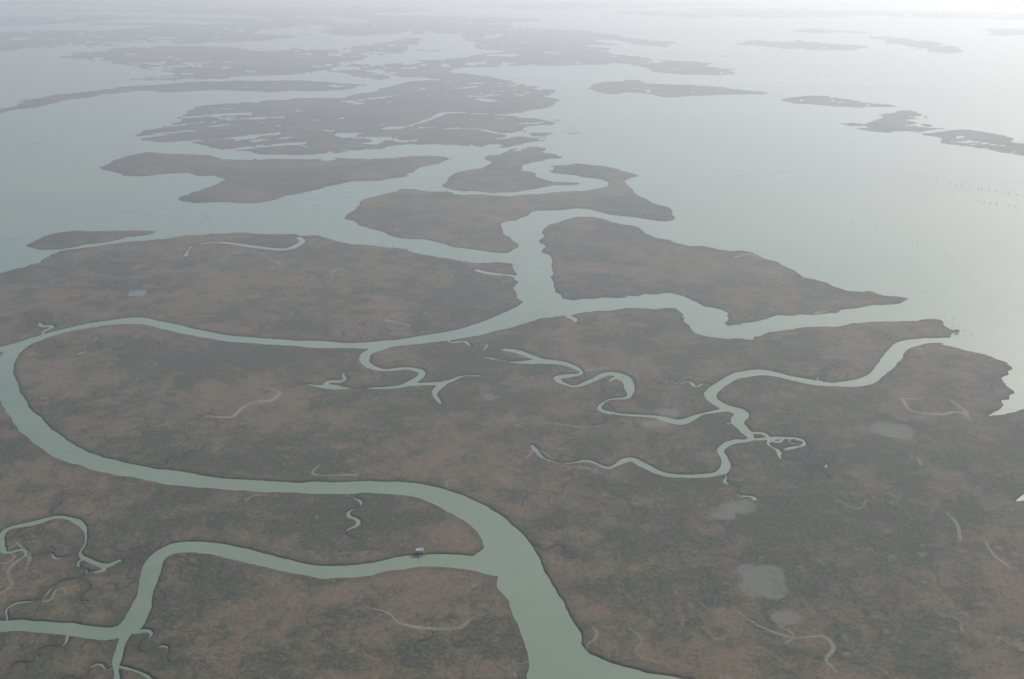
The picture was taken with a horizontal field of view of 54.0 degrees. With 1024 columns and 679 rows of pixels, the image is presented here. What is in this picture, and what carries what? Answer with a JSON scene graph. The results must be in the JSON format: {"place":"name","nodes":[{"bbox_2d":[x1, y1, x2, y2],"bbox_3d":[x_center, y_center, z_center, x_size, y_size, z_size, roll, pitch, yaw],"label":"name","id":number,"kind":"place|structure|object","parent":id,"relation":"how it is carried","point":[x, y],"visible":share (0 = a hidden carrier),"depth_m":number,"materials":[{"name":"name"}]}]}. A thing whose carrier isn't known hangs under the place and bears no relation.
{"place":"outdoors","nodes":[
{"label":"outdoors","id":0,"kind":"place"},
{"bbox_2d":[0,0,1023,678],"bbox_3d":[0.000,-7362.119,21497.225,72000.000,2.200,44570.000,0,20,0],"label":"marsh ground","id":1,"kind":"structure","parent":0,"point":[886,542],"depth_m":1392.82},
{"bbox_2d":[415,548,424,554],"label":"fishing hut","id":2,"kind":"object","parent":1,"relation":"on","point":[419,550],"visible":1,"depth_m":1090.56,"materials":[{"name":"grey wood"}]},
{"bbox_2d":[0,0,1023,678],"bbox_3d":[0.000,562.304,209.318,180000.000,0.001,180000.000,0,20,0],"label":"lagoon water","id":3,"kind":"structure","parent":0,"point":[900,214],"depth_m":3049.07,"materials":[{"name":"liquid"}]},
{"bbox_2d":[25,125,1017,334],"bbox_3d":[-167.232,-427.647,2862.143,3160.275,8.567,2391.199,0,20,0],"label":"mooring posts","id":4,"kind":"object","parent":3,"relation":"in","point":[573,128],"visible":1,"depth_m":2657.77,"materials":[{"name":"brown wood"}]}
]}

